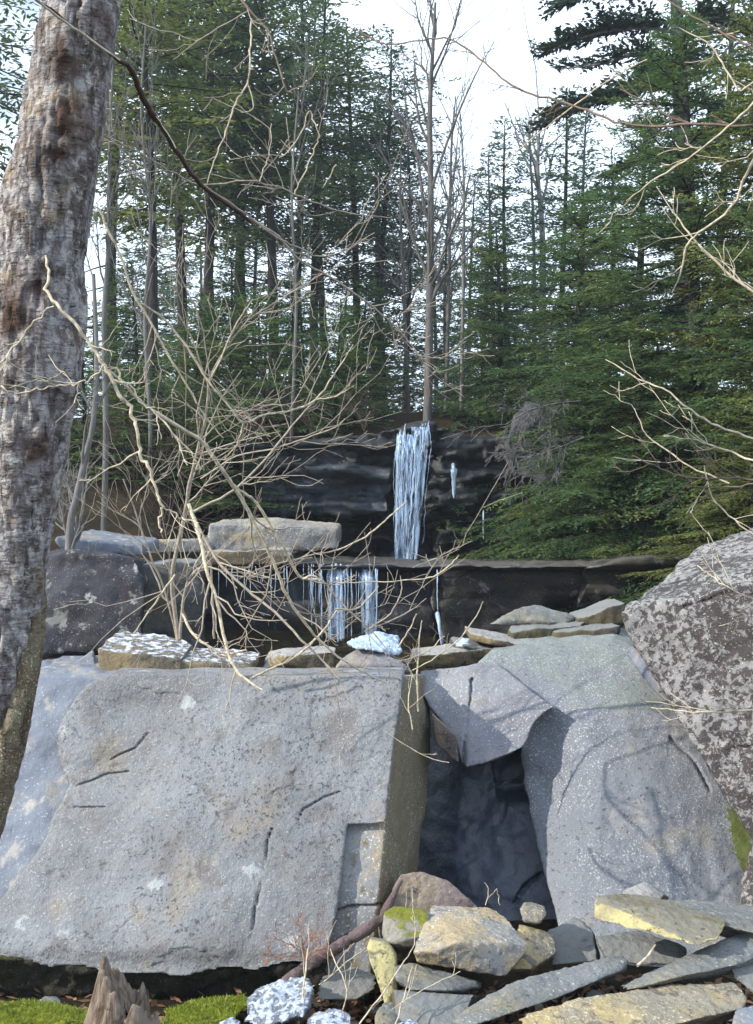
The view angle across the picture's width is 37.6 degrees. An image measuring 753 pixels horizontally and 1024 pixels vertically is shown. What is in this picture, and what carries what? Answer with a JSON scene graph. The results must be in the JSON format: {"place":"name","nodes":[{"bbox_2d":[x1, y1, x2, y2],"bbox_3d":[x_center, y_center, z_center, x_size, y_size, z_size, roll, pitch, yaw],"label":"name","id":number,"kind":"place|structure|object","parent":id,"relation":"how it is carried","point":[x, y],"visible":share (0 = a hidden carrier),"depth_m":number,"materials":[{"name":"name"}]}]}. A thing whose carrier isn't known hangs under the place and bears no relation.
{"place":"outdoors","nodes":[
{"label":"outdoors","id":0,"kind":"place"},
{"bbox_2d":[0,411,752,1023],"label":"ground","id":1,"kind":"structure","parent":0,"point":[282,639],"depth_m":12.10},
{"bbox_2d":[0,0,40,184],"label":"conifer tree","id":2,"kind":"object","parent":1,"relation":"on","point":[5,90],"visible":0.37,"depth_m":17.32,"materials":[{"name":"green plant"}]},
{"bbox_2d":[0,998,87,1023],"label":"moss cushion","id":3,"kind":"object","parent":1,"relation":"on","point":[28,1011],"visible":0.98,"depth_m":4.40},
{"bbox_2d":[42,549,147,658],"bbox_3d":[-2.425,0.762,8.941,1.327,0.956,1.318,0,0,0],"label":"boulder","id":4,"kind":"object","parent":1,"relation":"on","point":[78,627],"visible":0.59,"depth_m":8.42,"materials":[{"name":"stone"}]},
{"bbox_2d":[55,529,158,555],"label":"rock","id":5,"kind":"object","parent":4,"relation":"on","point":[96,540],"visible":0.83,"depth_m":9.28,"materials":[{"name":"grey stone"}]},
{"bbox_2d":[56,218,152,549],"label":"leafless tree","id":6,"kind":"object","parent":1,"relation":"on","point":[72,537],"visible":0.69,"depth_m":8.79,"materials":[{"name":"grey plant"}]},
{"bbox_2d":[0,0,234,837],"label":"birch tree","id":7,"kind":"object","parent":1,"relation":"on","point":[48,188],"visible":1,"depth_m":2.77,"materials":[{"name":"brown plant"}]},
{"bbox_2d":[35,0,494,399],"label":"bare branch","id":8,"kind":"object","parent":7,"relation":"attached to","point":[153,115],"visible":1,"depth_m":3.25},
{"bbox_2d":[103,88,391,218],"bbox_3d":[-0.468,-1.130,3.421,1.051,0.387,0.318,0,0,-36],"label":"bare branch","id":9,"kind":"object","parent":8,"relation":"on","point":[236,180],"visible":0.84,"depth_m":3.41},
{"bbox_2d":[69,342,171,472],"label":"spruce tree","id":10,"kind":"object","parent":1,"relation":"on","point":[85,390],"visible":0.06,"depth_m":14.06,"materials":[{"name":"green plant"}]},
{"bbox_2d":[83,955,159,1023],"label":"tree stump","id":11,"kind":"object","parent":1,"relation":"on","point":[116,998],"visible":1,"depth_m":3.71,"materials":[{"name":"brown wood"}]},
{"bbox_2d":[88,0,159,530],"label":"leafless tree","id":12,"kind":"object","parent":1,"relation":"on","point":[109,201],"visible":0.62,"depth_m":11.47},
{"bbox_2d":[28,0,220,413],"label":"conifer tree","id":13,"kind":"object","parent":1,"relation":"on","point":[110,279],"visible":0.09,"depth_m":19.06,"materials":[{"name":"green plant"}]},
{"bbox_2d":[75,257,203,417],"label":"spruce tree","id":14,"kind":"object","parent":1,"relation":"on","point":[122,324],"visible":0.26,"depth_m":16.88,"materials":[{"name":"green plant"}]},
{"bbox_2d":[81,151,198,408],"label":"spruce tree","id":15,"kind":"object","parent":1,"relation":"on","point":[164,277],"visible":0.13,"depth_m":29.04,"materials":[{"name":"green plant"}]},
{"bbox_2d":[90,0,208,480],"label":"leafless tree","id":16,"kind":"object","parent":1,"relation":"on","point":[144,318],"visible":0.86,"depth_m":12.98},
{"bbox_2d":[66,361,234,502],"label":"spruce tree","id":17,"kind":"object","parent":1,"relation":"on","point":[122,443],"visible":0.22,"depth_m":13.51,"materials":[{"name":"green plant"}]},
{"bbox_2d":[70,379,254,556],"bbox_3d":[-2.166,-0.399,11.202,2.072,1.727,1.612,0,0,-18],"label":"leafless brush","id":18,"kind":"object","parent":1,"relation":"on","point":[154,518],"visible":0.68,"depth_m":11.19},
{"bbox_2d":[89,0,260,413],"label":"conifer tree","id":19,"kind":"object","parent":1,"relation":"on","point":[141,11],"visible":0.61,"depth_m":16.24,"materials":[{"name":"green plant"}]},
{"bbox_2d":[143,558,209,647],"bbox_3d":[-1.787,0.779,9.665,0.646,0.775,1.398,0,0,-11],"label":"boulder","id":20,"kind":"object","parent":1,"relation":"on","point":[158,621],"visible":0.45,"depth_m":9.15,"materials":[{"name":"stone"}]},
{"bbox_2d":[99,0,260,417],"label":"conifer tree","id":21,"kind":"object","parent":1,"relation":"on","point":[183,294],"visible":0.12,"depth_m":21.84,"materials":[{"name":"green plant"}]},
{"bbox_2d":[123,295,259,440],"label":"spruce tree","id":22,"kind":"object","parent":1,"relation":"on","point":[194,385],"visible":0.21,"depth_m":15.26,"materials":[{"name":"green plant"}]},
{"bbox_2d":[160,992,247,1023],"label":"moss cushion","id":23,"kind":"object","parent":1,"relation":"on","point":[215,1009],"visible":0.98,"depth_m":4.46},
{"bbox_2d":[121,1,293,409],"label":"conifer tree","id":24,"kind":"object","parent":1,"relation":"on","point":[198,247],"visible":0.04,"depth_m":24.39,"materials":[{"name":"green plant"}]},
{"bbox_2d":[0,655,430,999],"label":"rock slab","id":25,"kind":"object","parent":1,"relation":"on","point":[156,841],"visible":0.86,"depth_m":5.35,"materials":[{"name":"grey stone"}]},
{"bbox_2d":[98,629,192,670],"bbox_3d":[-1.313,0.801,6.381,0.507,0.186,0.644,0,0,0],"label":"rock","id":26,"kind":"object","parent":25,"relation":"on","point":[119,650],"visible":0.81,"depth_m":6.16,"materials":[{"name":"stone"}]},
{"bbox_2d":[182,647,260,668],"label":"rock","id":27,"kind":"object","parent":25,"relation":"on","point":[209,658],"visible":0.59,"depth_m":6.23,"materials":[{"name":"stone"}]},
{"bbox_2d":[43,103,442,791],"bbox_3d":[-0.682,-0.277,5.197,1.917,3.092,1.310,0,0,35],"label":"bare shrub","id":28,"kind":"object","parent":25,"relation":"on","point":[177,625],"visible":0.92,"depth_m":5.21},
{"bbox_2d":[263,646,335,667],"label":"rock","id":29,"kind":"object","parent":25,"relation":"on","point":[311,660],"visible":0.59,"depth_m":6.39,"materials":[{"name":"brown stone"}]},
{"bbox_2d":[129,387,305,527],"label":"spruce tree","id":30,"kind":"object","parent":1,"relation":"on","point":[221,485],"visible":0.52,"depth_m":12.98,"materials":[{"name":"green plant"}]},
{"bbox_2d":[112,0,331,405],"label":"conifer tree","id":31,"kind":"object","parent":1,"relation":"on","point":[209,273],"visible":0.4,"depth_m":19.72,"materials":[{"name":"green plant"}]},
{"bbox_2d":[165,247,285,417],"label":"spruce tree","id":32,"kind":"object","parent":1,"relation":"on","point":[218,300],"visible":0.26,"depth_m":18.28,"materials":[{"name":"green plant"}]},
{"bbox_2d":[141,0,370,408],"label":"conifer tree","id":33,"kind":"object","parent":1,"relation":"on","point":[235,201],"visible":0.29,"depth_m":21.06,"materials":[{"name":"green plant"}]},
{"bbox_2d":[138,0,374,414],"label":"conifer tree","id":34,"kind":"object","parent":1,"relation":"on","point":[270,222],"visible":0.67,"depth_m":19.76,"materials":[{"name":"green plant"}]},
{"bbox_2d":[190,285,337,441],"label":"spruce tree","id":35,"kind":"object","parent":1,"relation":"on","point":[252,329],"visible":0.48,"depth_m":15.15,"materials":[{"name":"green plant"}]},
{"bbox_2d":[244,976,313,1023],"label":"snow lump","id":36,"kind":"object","parent":1,"relation":"on","point":[279,1001],"visible":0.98,"depth_m":4.38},
{"bbox_2d":[235,268,347,417],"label":"spruce tree","id":37,"kind":"object","parent":1,"relation":"on","point":[299,364],"visible":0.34,"depth_m":18.96,"materials":[{"name":"green plant"}]},
{"bbox_2d":[270,27,344,440],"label":"leafless tree","id":38,"kind":"object","parent":1,"relation":"on","point":[292,221],"visible":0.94,"depth_m":14.49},
{"bbox_2d":[103,367,519,691],"bbox_3d":[-0.162,0.107,4.104,1.776,1.160,0.507,0,0,-35],"label":"bare branch","id":39,"kind":"object","parent":1,"relation":"on","point":[238,492],"visible":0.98,"depth_m":4.08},
{"bbox_2d":[92,207,384,554],"bbox_3d":[-0.488,-0.466,4.175,1.129,1.272,0.475,0,0,-15],"label":"bare branch","id":40,"kind":"object","parent":39,"relation":"on","point":[156,335],"visible":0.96,"depth_m":4.19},
{"bbox_2d":[232,0,396,407],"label":"conifer tree","id":41,"kind":"object","parent":1,"relation":"on","point":[307,119],"visible":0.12,"depth_m":23.64,"materials":[{"name":"green plant"}]},
{"bbox_2d":[222,0,422,408],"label":"conifer tree","id":42,"kind":"object","parent":1,"relation":"on","point":[314,263],"visible":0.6,"depth_m":22.07,"materials":[{"name":"green plant"}]},
{"bbox_2d":[270,306,399,436],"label":"spruce tree","id":43,"kind":"object","parent":1,"relation":"on","point":[343,381],"visible":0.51,"depth_m":15.53,"materials":[{"name":"green plant"}]},
{"bbox_2d":[281,880,402,980],"bbox_3d":[-0.196,1.859,4.780,0.726,0.426,0.074,0,0,-28],"label":"fallen log","id":44,"kind":"object","parent":1,"relation":"on","point":[359,933],"visible":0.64,"depth_m":4.80,"materials":[{"name":"wood"}]},
{"bbox_2d":[317,967,375,1001],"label":"rock","id":45,"kind":"object","parent":1,"relation":"on","point":[361,983],"visible":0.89,"depth_m":4.71,"materials":[{"name":"stone"}]},
{"bbox_2d":[256,18,445,408],"bbox_3d":[-0.537,-5.804,23.578,4.011,9.558,3.784,0,0,36],"label":"conifer tree","id":46,"kind":"object","parent":1,"relation":"on","point":[358,253],"visible":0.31,"depth_m":23.72,"materials":[{"name":"green plant"}]},
{"bbox_2d":[298,277,421,415],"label":"spruce tree","id":47,"kind":"object","parent":1,"relation":"on","point":[381,325],"visible":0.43,"depth_m":17.41,"materials":[{"name":"green plant"}]},
{"bbox_2d":[0,973,752,1023],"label":"leaf litter","id":48,"kind":"object","parent":1,"relation":"on","point":[516,1018],"visible":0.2,"depth_m":4.89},
{"bbox_2d":[320,98,439,413],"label":"spruce tree","id":49,"kind":"object","parent":1,"relation":"on","point":[387,258],"visible":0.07,"depth_m":27.01,"materials":[{"name":"green plant"}]},
{"bbox_2d":[367,937,399,1002],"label":"rock","id":50,"kind":"object","parent":1,"relation":"on","point":[383,957],"visible":0.65,"depth_m":4.47,"materials":[{"name":"yellow stone"}]},
{"bbox_2d":[316,23,474,411],"bbox_3d":[0.254,-5.239,21.860,3.150,8.314,2.970,0,0,16],"label":"conifer tree","id":51,"kind":"object","parent":1,"relation":"on","point":[382,232],"visible":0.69,"depth_m":21.82,"materials":[{"name":"green plant"}]},
{"bbox_2d":[360,100,434,412],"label":"leafless tree","id":52,"kind":"object","parent":1,"relation":"on","point":[402,291],"visible":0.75,"depth_m":17.97,"materials":[{"name":"grey plant"}]},
{"bbox_2d":[75,193,739,417],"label":"wood","id":53,"kind":"object","parent":1,"relation":"on","point":[164,259],"depth_m":48.77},
{"bbox_2d":[361,126,464,412],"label":"spruce tree","id":54,"kind":"object","parent":1,"relation":"on","point":[416,392],"visible":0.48,"depth_m":22.90,"materials":[{"name":"green plant"}]},
{"bbox_2d":[212,421,641,559],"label":"rock cliff","id":55,"kind":"structure","parent":1,"relation":"on","point":[354,489],"depth_m":13.33,"materials":[{"name":"stone"}]},
{"bbox_2d":[393,422,430,559],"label":"waterfall","id":56,"kind":"structure","parent":55,"relation":"attached to","point":[400,437],"depth_m":12.93,"materials":[{"name":"white liquid"}]},
{"bbox_2d":[422,219,555,431],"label":"hemlock tree","id":57,"kind":"object","parent":55,"relation":"on","point":[503,349],"visible":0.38,"depth_m":15.80,"materials":[{"name":"green plant"}]},
{"bbox_2d":[421,187,679,558],"bbox_3d":[2.530,-1.464,14.204,4.072,5.331,3.971,0,0,34],"label":"hemlock tree","id":58,"kind":"object","parent":55,"relation":"on","point":[568,258],"visible":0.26,"depth_m":14.03,"materials":[{"name":"green plant"}]},
{"bbox_2d":[378,872,476,961],"bbox_3d":[0.267,1.889,5.147,0.519,0.504,0.502,0,0,0],"label":"rock","id":59,"kind":"object","parent":1,"relation":"on","point":[429,891],"visible":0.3,"depth_m":4.99,"materials":[{"name":"brown stone"}]},
{"bbox_2d":[382,906,429,953],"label":"rock","id":60,"kind":"object","parent":59,"relation":"on","point":[399,927],"visible":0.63,"depth_m":4.72,"materials":[{"name":"stone"}]},
{"bbox_2d":[392,990,481,1023],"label":"rock","id":61,"kind":"object","parent":1,"relation":"on","point":[421,1007],"visible":0.74,"depth_m":4.20,"materials":[{"name":"stone"}]},
{"bbox_2d":[393,963,481,993],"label":"rock","id":62,"kind":"object","parent":61,"relation":"on","point":[424,977],"visible":0.9,"depth_m":4.35,"materials":[{"name":"grey stone"}]},
{"bbox_2d":[414,905,528,975],"bbox_3d":[0.392,1.860,4.676,0.487,0.302,0.560,0,0,0],"label":"rock","id":63,"kind":"object","parent":62,"relation":"on","point":[486,940],"visible":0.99,"depth_m":4.52,"materials":[{"name":"grey stone"}]},
{"bbox_2d":[359,0,518,421],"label":"leafless tree","id":64,"kind":"object","parent":1,"relation":"on","point":[431,291],"visible":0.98,"depth_m":14.96,"materials":[{"name":"grey plant"}]},
{"bbox_2d":[398,193,493,412],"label":"spruce tree","id":65,"kind":"object","parent":1,"relation":"on","point":[443,309],"visible":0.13,"depth_m":30.03,"materials":[{"name":"green plant"}]},
{"bbox_2d":[204,548,688,640],"bbox_3d":[0.754,0.922,11.485,4.944,1.193,3.943,0,0,0],"label":"rock ledge","id":66,"kind":"object","parent":1,"relation":"on","point":[498,588],"visible":0.44,"depth_m":9.95,"materials":[{"name":"stone"}]},
{"bbox_2d":[201,547,296,565],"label":"rock","id":67,"kind":"object","parent":66,"relation":"on","point":[231,557],"visible":0.63,"depth_m":10.08,"materials":[{"name":"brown stone"}]},
{"bbox_2d":[207,517,341,551],"bbox_3d":[-0.963,0.215,10.794,1.212,0.326,1.195,0,0,0],"label":"rock","id":68,"kind":"object","parent":67,"relation":"on","point":[311,535],"visible":0.78,"depth_m":10.32,"materials":[{"name":"grey stone"}]},
{"bbox_2d":[303,564,377,639],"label":"waterfall","id":69,"kind":"structure","parent":66,"relation":"on","point":[366,577],"depth_m":9.81,"materials":[{"name":"white liquid"}]},
{"bbox_2d":[448,334,684,560],"bbox_3d":[2.325,-0.545,12.495,2.774,2.882,2.844,0,0,-28],"label":"hemlock tree","id":70,"kind":"object","parent":66,"relation":"on","point":[538,519],"visible":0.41,"depth_m":12.33,"materials":[{"name":"green plant"}]},
{"bbox_2d":[490,311,747,627],"bbox_3d":[2.585,-0.271,11.015,3.125,3.481,3.048,0,0,-18],"label":"hemlock tree","id":71,"kind":"object","parent":66,"relation":"on","point":[626,541],"visible":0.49,"depth_m":10.89,"materials":[{"name":"green plant"}]},
{"bbox_2d":[442,383,579,466],"bbox_3d":[1.435,-0.862,10.802,1.520,0.847,0.575,0,0,-18],"label":"dead bough","id":72,"kind":"object","parent":71,"relation":"attached to","point":[532,410],"visible":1,"depth_m":10.78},
{"bbox_2d":[485,426,583,501],"bbox_3d":[1.641,-0.478,10.733,1.289,0.773,0.466,0,0,-36],"label":"dead bough","id":73,"kind":"object","parent":71,"relation":"attached to","point":[509,453],"visible":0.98,"depth_m":10.72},
{"bbox_2d":[616,410,752,598],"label":"hemlock tree","id":74,"kind":"object","parent":66,"relation":"on","point":[733,512],"visible":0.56,"depth_m":8.94,"materials":[{"name":"green plant"}]},
{"bbox_2d":[402,17,501,411],"bbox_3d":[1.122,-4.391,17.074,1.474,6.262,1.567,0,0,0],"label":"leafless tree","id":75,"kind":"object","parent":1,"relation":"on","point":[448,288],"visible":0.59,"depth_m":16.98,"materials":[{"name":"grey plant"}]},
{"bbox_2d":[425,34,485,408],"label":"leafless tree","id":76,"kind":"object","parent":1,"relation":"on","point":[461,397],"visible":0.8,"depth_m":15.98,"materials":[{"name":"grey plant"}]},
{"bbox_2d":[423,235,543,411],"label":"spruce tree","id":77,"kind":"object","parent":1,"relation":"on","point":[459,343],"visible":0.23,"depth_m":19.02,"materials":[{"name":"green plant"}]},
{"bbox_2d":[449,142,533,409],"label":"spruce tree","id":78,"kind":"object","parent":1,"relation":"on","point":[492,198],"visible":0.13,"depth_m":29.79,"materials":[{"name":"green plant"}]},
{"bbox_2d":[450,115,570,409],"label":"spruce tree","id":79,"kind":"object","parent":1,"relation":"on","point":[502,210],"visible":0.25,"depth_m":25.95,"materials":[{"name":"green plant"}]},
{"bbox_2d":[512,925,555,977],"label":"rock","id":80,"kind":"object","parent":1,"relation":"on","point":[538,954],"visible":0.84,"depth_m":4.73,"materials":[{"name":"beige stone"}]},
{"bbox_2d":[497,117,575,397],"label":"spruce tree","id":81,"kind":"object","parent":1,"relation":"on","point":[525,204],"visible":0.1,"depth_m":32.76,"materials":[{"name":"green plant"}]},
{"bbox_2d":[478,0,600,379],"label":"leafless tree","id":82,"kind":"object","parent":1,"relation":"on","point":[536,162],"visible":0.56,"depth_m":23.97,"materials":[{"name":"grey plant"}]},
{"bbox_2d":[504,400,589,481],"bbox_3d":[2.137,-0.866,13.673,1.050,1.111,1.858,0,0,10],"label":"boulder","id":83,"kind":"object","parent":1,"relation":"on","point":[513,431],"visible":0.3,"depth_m":12.94,"materials":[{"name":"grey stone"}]},
{"bbox_2d":[476,84,626,413],"bbox_3d":[3.500,-4.520,21.115,3.280,6.952,3.275,0,0,16],"label":"spruce tree","id":84,"kind":"object","parent":1,"relation":"on","point":[566,177],"visible":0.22,"depth_m":20.93,"materials":[{"name":"green plant"}]},
{"bbox_2d":[548,917,599,964],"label":"rock","id":85,"kind":"object","parent":1,"relation":"on","point":[575,940],"visible":0.94,"depth_m":4.93,"materials":[{"name":"stone"}]},
{"bbox_2d":[525,105,623,400],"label":"spruce tree","id":86,"kind":"object","parent":1,"relation":"on","point":[591,149],"visible":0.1,"depth_m":30.06,"materials":[{"name":"green plant"}]},
{"bbox_2d":[417,628,752,966],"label":"rock wall","id":87,"kind":"structure","parent":1,"relation":"on","point":[573,777],"depth_m":6.09,"materials":[{"name":"stone"}]},
{"bbox_2d":[410,643,483,671],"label":"rock","id":88,"kind":"object","parent":87,"relation":"on","point":[452,657],"visible":0.78,"depth_m":6.71,"materials":[{"name":"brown stone"}]},
{"bbox_2d":[507,621,584,638],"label":"rock","id":89,"kind":"object","parent":87,"relation":"on","point":[528,631],"visible":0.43,"depth_m":7.16,"materials":[{"name":"stone"}]},
{"bbox_2d":[490,605,574,625],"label":"rock","id":90,"kind":"object","parent":89,"relation":"on","point":[534,614],"visible":0.92,"depth_m":7.43,"materials":[{"name":"grey stone"}]},
{"bbox_2d":[482,0,752,559],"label":"hemlock tree","id":91,"kind":"object","parent":1,"relation":"on","point":[688,185],"visible":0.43,"depth_m":11.84,"materials":[{"name":"green plant"}]},
{"bbox_2d":[514,107,741,463],"bbox_3d":[3.889,-2.397,15.765,4.212,6.716,4.615,0,0,41],"label":"hemlock tree","id":92,"kind":"object","parent":1,"relation":"on","point":[630,253],"visible":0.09,"depth_m":15.62,"materials":[{"name":"green plant"}]},
{"bbox_2d":[519,982,746,1023],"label":"rock","id":93,"kind":"object","parent":1,"relation":"on","point":[689,1003],"visible":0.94,"depth_m":4.21,"materials":[{"name":"beige stone"}]},
{"bbox_2d":[452,955,627,1023],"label":"rock","id":94,"kind":"object","parent":93,"relation":"on","point":[529,991],"visible":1,"depth_m":4.29,"materials":[{"name":"grey stone"}]},
{"bbox_2d":[522,0,752,406],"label":"pine tree","id":95,"kind":"object","parent":1,"relation":"on","point":[612,24],"visible":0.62,"depth_m":16.42,"materials":[{"name":"green plant"}]},
{"bbox_2d":[596,931,686,964],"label":"rock","id":96,"kind":"object","parent":1,"relation":"on","point":[633,946],"visible":0.9,"depth_m":4.83,"materials":[{"name":"stone"}]},
{"bbox_2d":[580,0,752,548],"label":"hemlock tree","id":97,"kind":"object","parent":1,"relation":"on","point":[743,73],"visible":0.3,"depth_m":11.13,"materials":[{"name":"green plant"}]},
{"bbox_2d":[616,192,752,605],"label":"hemlock tree","id":98,"kind":"object","parent":1,"relation":"on","point":[741,406],"visible":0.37,"depth_m":9.83,"materials":[{"name":"green plant"}]},
{"bbox_2d":[621,528,752,839],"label":"boulder","id":99,"kind":"object","parent":1,"relation":"on","point":[691,651],"visible":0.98,"depth_m":5.53,"materials":[{"name":"stone"}]},
{"bbox_2d":[622,0,752,311],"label":"conifer tree","id":100,"kind":"object","parent":1,"relation":"on","point":[745,56],"visible":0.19,"depth_m":18.02,"materials":[{"name":"green plant"}]},
{"bbox_2d":[732,1005,752,1023],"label":"rock","id":101,"kind":"object","parent":1,"relation":"on","point":[744,1015],"visible":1,"depth_m":4.16,"materials":[{"name":"grey stone"}]},
{"bbox_2d":[732,964,752,991],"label":"rock","id":102,"kind":"object","parent":101,"relation":"on","point":[743,975],"visible":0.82,"depth_m":4.47,"materials":[{"name":"stone"}]},
{"bbox_2d":[622,933,752,989],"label":"rock","id":103,"kind":"object","parent":102,"relation":"on","point":[725,956],"visible":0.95,"depth_m":4.48,"materials":[{"name":"grey stone"}]},
{"bbox_2d":[669,899,752,937],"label":"rock","id":104,"kind":"object","parent":103,"relation":"on","point":[738,918],"visible":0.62,"depth_m":4.81,"materials":[{"name":"grey stone"}]},
{"bbox_2d":[594,893,725,944],"bbox_3d":[1.236,1.713,4.769,0.522,0.112,0.512,0,0,27],"label":"rock","id":105,"kind":"object","parent":104,"relation":"on","point":[670,919],"visible":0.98,"depth_m":4.65,"materials":[{"name":"yellow stone"}]},
{"bbox_2d":[0,0,752,417],"label":"sky","id":106,"kind":"structure","parent":0,"point":[512,55],"materials":[{"name":"white"}]},
{"bbox_2d":[596,102,752,234],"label":"bare branch","id":107,"kind":"object","parent":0,"point":[720,133],"visible":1,"depth_m":3.53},
{"bbox_2d":[339,21,752,141],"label":"bare branch","id":108,"kind":"object","parent":107,"relation":"on","point":[684,123],"visible":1,"depth_m":3.69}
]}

